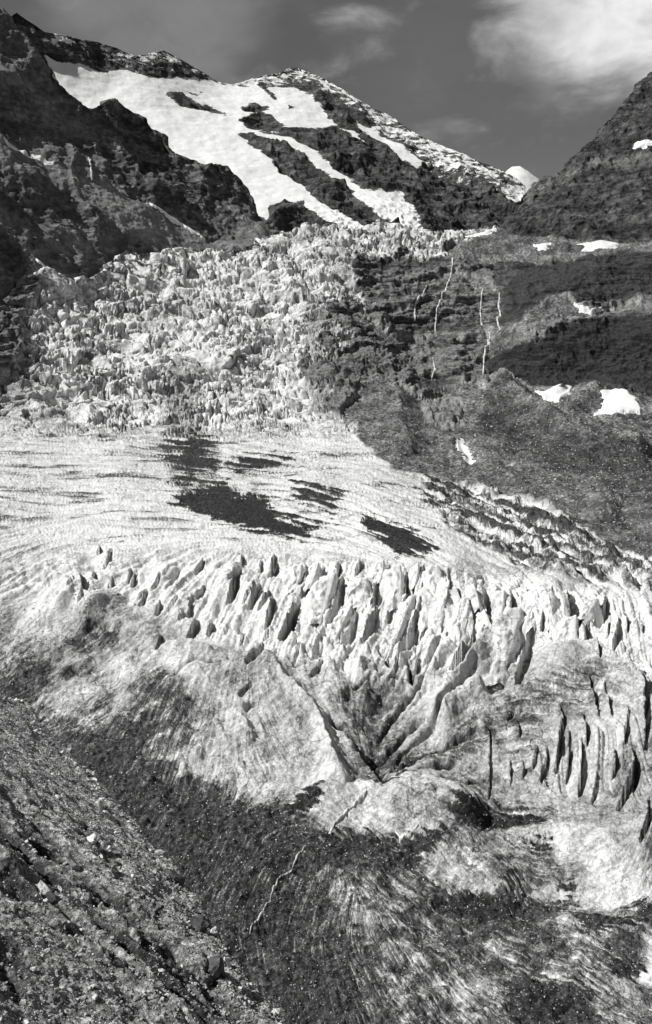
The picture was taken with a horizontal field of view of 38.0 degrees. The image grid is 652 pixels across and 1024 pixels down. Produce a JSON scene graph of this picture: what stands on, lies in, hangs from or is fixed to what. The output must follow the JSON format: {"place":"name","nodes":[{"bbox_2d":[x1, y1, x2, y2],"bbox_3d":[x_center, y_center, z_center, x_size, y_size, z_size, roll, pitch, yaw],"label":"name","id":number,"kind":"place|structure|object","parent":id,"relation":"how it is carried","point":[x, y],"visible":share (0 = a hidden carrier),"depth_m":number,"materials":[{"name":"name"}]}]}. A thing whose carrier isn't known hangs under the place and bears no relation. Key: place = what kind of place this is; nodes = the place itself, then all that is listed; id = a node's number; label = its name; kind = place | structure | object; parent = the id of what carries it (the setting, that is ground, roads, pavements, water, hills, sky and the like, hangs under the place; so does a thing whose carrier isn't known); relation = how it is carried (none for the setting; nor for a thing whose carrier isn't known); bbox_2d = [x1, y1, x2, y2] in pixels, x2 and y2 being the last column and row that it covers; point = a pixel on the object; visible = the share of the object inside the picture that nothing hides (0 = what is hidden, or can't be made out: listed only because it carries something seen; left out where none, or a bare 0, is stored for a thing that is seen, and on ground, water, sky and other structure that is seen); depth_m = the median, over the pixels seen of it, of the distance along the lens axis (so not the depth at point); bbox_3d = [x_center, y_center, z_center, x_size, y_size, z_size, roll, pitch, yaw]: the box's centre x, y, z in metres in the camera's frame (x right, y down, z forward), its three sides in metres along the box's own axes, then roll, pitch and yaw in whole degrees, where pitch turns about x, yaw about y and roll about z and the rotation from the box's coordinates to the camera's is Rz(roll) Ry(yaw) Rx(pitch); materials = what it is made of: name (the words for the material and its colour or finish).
{"place":"outdoors","nodes":[
{"label":"outdoors","id":0,"kind":"place"},
{"bbox_2d":[0,694,280,1023],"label":"moraine slope","id":1,"kind":"structure","parent":0,"point":[55,878],"depth_m":107.46,"materials":[{"name":"grey gravel"}]},
{"bbox_2d":[36,880,55,901],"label":"boulder","id":2,"kind":"object","parent":1,"relation":"on","point":[42,887],"visible":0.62,"depth_m":100.81,"materials":[{"name":"stone"}]},
{"bbox_2d":[57,885,62,891],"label":"boulder","id":3,"kind":"object","parent":1,"relation":"on","point":[59,888],"visible":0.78,"depth_m":109.51,"materials":[{"name":"stone"}]},
{"bbox_2d":[63,850,80,870],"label":"boulder","id":4,"kind":"object","parent":1,"relation":"on","point":[72,863],"visible":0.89,"depth_m":121.96,"materials":[{"name":"stone"}]},
{"bbox_2d":[86,833,96,843],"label":"boulder","id":5,"kind":"object","parent":1,"relation":"on","point":[92,839],"visible":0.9,"depth_m":141.49,"materials":[{"name":"stone"}]},
{"bbox_2d":[95,799,102,807],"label":"boulder","id":6,"kind":"object","parent":1,"relation":"on","point":[98,802],"visible":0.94,"depth_m":180.31,"materials":[{"name":"stone"}]},
{"bbox_2d":[104,815,120,826],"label":"boulder","id":7,"kind":"object","parent":1,"relation":"on","point":[111,818],"visible":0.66,"depth_m":173.42,"materials":[{"name":"stone"}]},
{"bbox_2d":[134,994,141,999],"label":"boulder","id":8,"kind":"object","parent":1,"relation":"on","point":[137,996],"visible":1,"depth_m":80.26,"materials":[{"name":"stone"}]},
{"bbox_2d":[0,695,283,1023],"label":"moraine rubble","id":9,"kind":"object","parent":1,"relation":"on","point":[266,1014],"visible":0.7,"depth_m":100.70,"materials":[{"name":"stone"}]},
{"bbox_2d":[154,849,168,858],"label":"boulder","id":10,"kind":"object","parent":1,"relation":"on","point":[159,852],"visible":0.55,"depth_m":163.77,"materials":[{"name":"stone"}]},
{"bbox_2d":[163,868,185,885],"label":"boulder","id":11,"kind":"object","parent":1,"relation":"on","point":[176,877],"visible":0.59,"depth_m":150.42,"materials":[{"name":"stone"}]},
{"bbox_2d":[190,915,210,931],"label":"boulder","id":12,"kind":"object","parent":1,"relation":"on","point":[199,923],"visible":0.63,"depth_m":125.37,"materials":[{"name":"stone"}]},
{"bbox_2d":[210,926,217,934],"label":"boulder","id":13,"kind":"object","parent":1,"relation":"on","point":[214,930],"visible":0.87,"depth_m":128.16,"materials":[{"name":"stone"}]},
{"bbox_2d":[207,956,224,981],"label":"boulder","id":14,"kind":"object","parent":1,"relation":"on","point":[215,969],"visible":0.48,"depth_m":104.39,"materials":[{"name":"stone"}]},
{"bbox_2d":[224,957,230,966],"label":"boulder","id":15,"kind":"object","parent":1,"relation":"on","point":[226,959],"visible":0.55,"depth_m":114.21,"materials":[{"name":"stone"}]},
{"bbox_2d":[273,1008,281,1015],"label":"boulder","id":16,"kind":"object","parent":1,"relation":"on","point":[278,1011],"visible":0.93,"depth_m":104.04,"materials":[{"name":"stone"}]},
{"bbox_2d":[0,6,280,300],"bbox_3d":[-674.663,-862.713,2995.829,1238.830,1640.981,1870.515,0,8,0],"label":"mountain","id":17,"kind":"structure","parent":0,"point":[61,212],"depth_m":2883.78,"materials":[{"name":"black stone"}]},
{"bbox_2d":[31,254,74,280],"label":"snow patch","id":18,"kind":"object","parent":17,"relation":"on","point":[39,262],"visible":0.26,"depth_m":2449.36,"materials":[{"name":"grey snow"}]},
{"bbox_2d":[88,157,92,180],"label":"waterfall","id":19,"kind":"structure","parent":17,"relation":"on","point":[91,171],"depth_m":2823.07,"materials":[{"name":"liquid"}]},
{"bbox_2d":[99,263,107,270],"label":"snow patch","id":20,"kind":"object","parent":17,"relation":"on","point":[105,265],"visible":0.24,"depth_m":2647.92,"materials":[{"name":"grey snow"}]},
{"bbox_2d":[149,201,204,241],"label":"snow patch","id":21,"kind":"object","parent":17,"relation":"on","point":[173,220],"visible":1,"depth_m":2935.24,"materials":[{"name":"grey snow"}]},
{"bbox_2d":[12,13,526,232],"bbox_3d":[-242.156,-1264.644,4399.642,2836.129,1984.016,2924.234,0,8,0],"label":"mountain","id":22,"kind":"structure","parent":0,"point":[292,148],"depth_m":4175.52,"materials":[{"name":"white snow"}]},
{"bbox_2d":[0,225,651,556],"bbox_3d":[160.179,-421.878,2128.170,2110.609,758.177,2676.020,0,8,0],"label":"terrain","id":23,"kind":"structure","parent":0,"point":[609,347],"depth_m":2333.72,"materials":[{"name":"grey stone"}]},
{"bbox_2d":[0,219,651,1023],"bbox_3d":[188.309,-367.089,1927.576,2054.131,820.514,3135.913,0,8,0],"label":"glacier","id":24,"kind":"object","parent":23,"relation":"on","point":[188,467],"visible":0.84,"depth_m":761.88,"materials":[{"name":"white ice"}]},
{"bbox_2d":[250,845,304,932],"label":"stream","id":25,"kind":"structure","parent":24,"relation":"on","point":[274,887],"depth_m":553.46,"materials":[{"name":"white liquid"}]},
{"bbox_2d":[282,564,308,596],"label":"ice serac","id":26,"kind":"object","parent":24,"relation":"on","point":[293,578],"visible":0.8,"depth_m":846.16,"materials":[{"name":"white ice"}]},
{"bbox_2d":[302,562,322,598],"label":"ice serac","id":27,"kind":"object","parent":24,"relation":"on","point":[314,574],"visible":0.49,"depth_m":848.63,"materials":[{"name":"white ice"}]},
{"bbox_2d":[302,573,342,624],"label":"ice serac","id":28,"kind":"object","parent":24,"relation":"on","point":[321,593],"visible":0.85,"depth_m":823.32,"materials":[{"name":"white ice"}]},
{"bbox_2d":[0,594,651,1023],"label":"glacier debris","id":29,"kind":"object","parent":24,"relation":"on","point":[346,858],"visible":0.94,"depth_m":571.09,"materials":[{"name":"stone"}]},
{"bbox_2d":[326,605,356,644],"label":"ice serac","id":30,"kind":"object","parent":24,"relation":"on","point":[337,625],"visible":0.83,"depth_m":801.18,"materials":[{"name":"white ice"}]},
{"bbox_2d":[328,789,366,833],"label":"stream","id":31,"kind":"structure","parent":24,"relation":"on","point":[360,798],"depth_m":628.93,"materials":[{"name":"white liquid"}]},
{"bbox_2d":[346,578,376,608],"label":"ice serac","id":32,"kind":"object","parent":24,"relation":"on","point":[359,589],"visible":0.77,"depth_m":827.57,"materials":[{"name":"white ice"}]},
{"bbox_2d":[370,559,385,584],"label":"ice serac","id":33,"kind":"object","parent":24,"relation":"on","point":[378,568],"visible":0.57,"depth_m":851.68,"materials":[{"name":"white ice"}]},
{"bbox_2d":[375,565,406,617],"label":"ice serac","id":34,"kind":"object","parent":24,"relation":"on","point":[392,583],"visible":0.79,"depth_m":824.60,"materials":[{"name":"white ice"}]},
{"bbox_2d":[384,595,421,665],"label":"ice serac","id":35,"kind":"object","parent":24,"relation":"on","point":[408,605],"visible":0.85,"depth_m":794.12,"materials":[{"name":"white ice"}]},
{"bbox_2d":[395,824,418,842],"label":"stream","id":36,"kind":"structure","parent":24,"relation":"on","point":[402,836],"depth_m":598.86,"materials":[{"name":"white liquid"}]},
{"bbox_2d":[406,562,419,597],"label":"ice serac","id":37,"kind":"object","parent":24,"relation":"on","point":[413,575],"visible":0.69,"depth_m":828.50,"materials":[{"name":"white ice"}]},
{"bbox_2d":[415,565,450,642],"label":"ice serac","id":38,"kind":"object","parent":24,"relation":"on","point":[431,573],"visible":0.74,"depth_m":817.90,"materials":[{"name":"white ice"}]},
{"bbox_2d":[435,585,473,647],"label":"ice serac","id":39,"kind":"object","parent":24,"relation":"on","point":[452,624],"visible":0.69,"depth_m":787.47,"materials":[{"name":"white ice"}]},
{"bbox_2d":[464,583,482,614],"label":"ice serac","id":40,"kind":"object","parent":24,"relation":"on","point":[471,592],"visible":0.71,"depth_m":798.40,"materials":[{"name":"white ice"}]},
{"bbox_2d":[473,610,490,642],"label":"ice serac","id":41,"kind":"object","parent":24,"relation":"on","point":[480,619],"visible":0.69,"depth_m":781.82,"materials":[{"name":"white ice"}]},
{"bbox_2d":[490,590,507,619],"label":"ice serac","id":42,"kind":"object","parent":24,"relation":"on","point":[499,599],"visible":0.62,"depth_m":794.72,"materials":[{"name":"white ice"}]},
{"bbox_2d":[486,607,532,687],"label":"ice serac","id":43,"kind":"object","parent":24,"relation":"on","point":[505,630],"visible":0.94,"depth_m":759.01,"materials":[{"name":"white ice"}]},
{"bbox_2d":[520,599,538,639],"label":"ice serac","id":44,"kind":"object","parent":24,"relation":"on","point":[529,623],"visible":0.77,"depth_m":770.23,"materials":[{"name":"white ice"}]},
{"bbox_2d":[537,591,562,631],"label":"ice serac","id":45,"kind":"object","parent":24,"relation":"on","point":[548,601],"visible":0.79,"depth_m":771.75,"materials":[{"name":"white ice"}]},
{"bbox_2d":[553,615,587,642],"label":"ice serac","id":46,"kind":"object","parent":24,"relation":"on","point":[569,627],"visible":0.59,"depth_m":749.73,"materials":[{"name":"white ice"}]},
{"bbox_2d":[578,597,604,631],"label":"ice serac","id":47,"kind":"object","parent":24,"relation":"on","point":[590,610],"visible":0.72,"depth_m":767.68,"materials":[{"name":"white ice"}]},
{"bbox_2d":[414,285,426,320],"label":"waterfall","id":48,"kind":"structure","parent":23,"relation":"on","point":[418,298],"depth_m":2680.63,"materials":[{"name":"liquid"}]},
{"bbox_2d":[431,359,435,379],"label":"waterfall","id":49,"kind":"structure","parent":23,"relation":"on","point":[434,370],"depth_m":2402.06,"materials":[{"name":"liquid"}]},
{"bbox_2d":[435,257,453,330],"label":"waterfall","id":50,"kind":"structure","parent":23,"relation":"on","point":[438,305],"depth_m":2690.41,"materials":[{"name":"liquid"}]},
{"bbox_2d":[455,438,475,463],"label":"snow patch","id":51,"kind":"object","parent":23,"relation":"on","point":[460,446],"visible":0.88,"depth_m":1759.83,"materials":[{"name":"white snow"}]},
{"bbox_2d":[464,228,496,239],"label":"snow patch","id":52,"kind":"object","parent":23,"relation":"on","point":[487,232],"visible":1,"depth_m":3065.78,"materials":[{"name":"white snow"}]},
{"bbox_2d":[480,289,483,324],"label":"waterfall","id":53,"kind":"structure","parent":23,"relation":"on","point":[481,306],"depth_m":2663.02,"materials":[{"name":"liquid"}]},
{"bbox_2d":[482,332,490,374],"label":"waterfall","id":54,"kind":"structure","parent":23,"relation":"on","point":[486,348],"depth_m":2487.86,"materials":[{"name":"liquid"}]},
{"bbox_2d":[343,251,651,552],"bbox_3d":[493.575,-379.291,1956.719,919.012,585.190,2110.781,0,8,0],"label":"valley rubble","id":55,"kind":"object","parent":23,"relation":"on","point":[410,425],"visible":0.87,"depth_m":1674.22,"materials":[{"name":"stone"}]},
{"bbox_2d":[496,292,501,329],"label":"waterfall","id":56,"kind":"structure","parent":23,"relation":"on","point":[498,322],"depth_m":2597.72,"materials":[{"name":"liquid"}]},
{"bbox_2d":[533,242,550,250],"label":"snow patch","id":57,"kind":"object","parent":23,"relation":"on","point":[542,246],"visible":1,"depth_m":2925.43,"materials":[{"name":"white snow"}]},
{"bbox_2d":[535,384,573,402],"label":"snow patch","id":58,"kind":"object","parent":23,"relation":"on","point":[556,393],"visible":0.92,"depth_m":2204.00,"materials":[{"name":"white snow"}]},
{"bbox_2d":[574,302,603,314],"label":"snow patch","id":59,"kind":"object","parent":23,"relation":"on","point":[584,309],"visible":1,"depth_m":2510.79,"materials":[{"name":"white snow"}]},
{"bbox_2d":[577,240,618,251],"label":"snow patch","id":60,"kind":"object","parent":23,"relation":"on","point":[593,246],"visible":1,"depth_m":2867.64,"materials":[{"name":"white snow"}]},
{"bbox_2d":[594,388,641,415],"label":"snow patch","id":61,"kind":"object","parent":23,"relation":"on","point":[621,400],"visible":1,"depth_m":2095.10,"materials":[{"name":"white snow"}]},
{"bbox_2d":[0,0,651,178],"label":"sky","id":62,"kind":"structure","parent":0,"point":[503,85],"materials":[{"name":"grey"}]},
{"bbox_2d":[505,166,538,190],"bbox_3d":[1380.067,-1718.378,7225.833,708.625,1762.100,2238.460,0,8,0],"label":"mountain","id":63,"kind":"structure","parent":0,"point":[526,178],"depth_m":7003.67,"materials":[{"name":"white snow"}]},
{"bbox_2d":[503,72,651,242],"bbox_3d":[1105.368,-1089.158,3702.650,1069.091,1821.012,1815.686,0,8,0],"label":"mountain","id":64,"kind":"structure","parent":0,"point":[599,187],"depth_m":3342.83,"materials":[{"name":"grey stone"}]},
{"bbox_2d":[633,139,651,148],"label":"snow patch","id":65,"kind":"object","parent":64,"relation":"on","point":[643,144],"visible":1,"depth_m":3424.45,"materials":[{"name":"white snow"}]}
]}

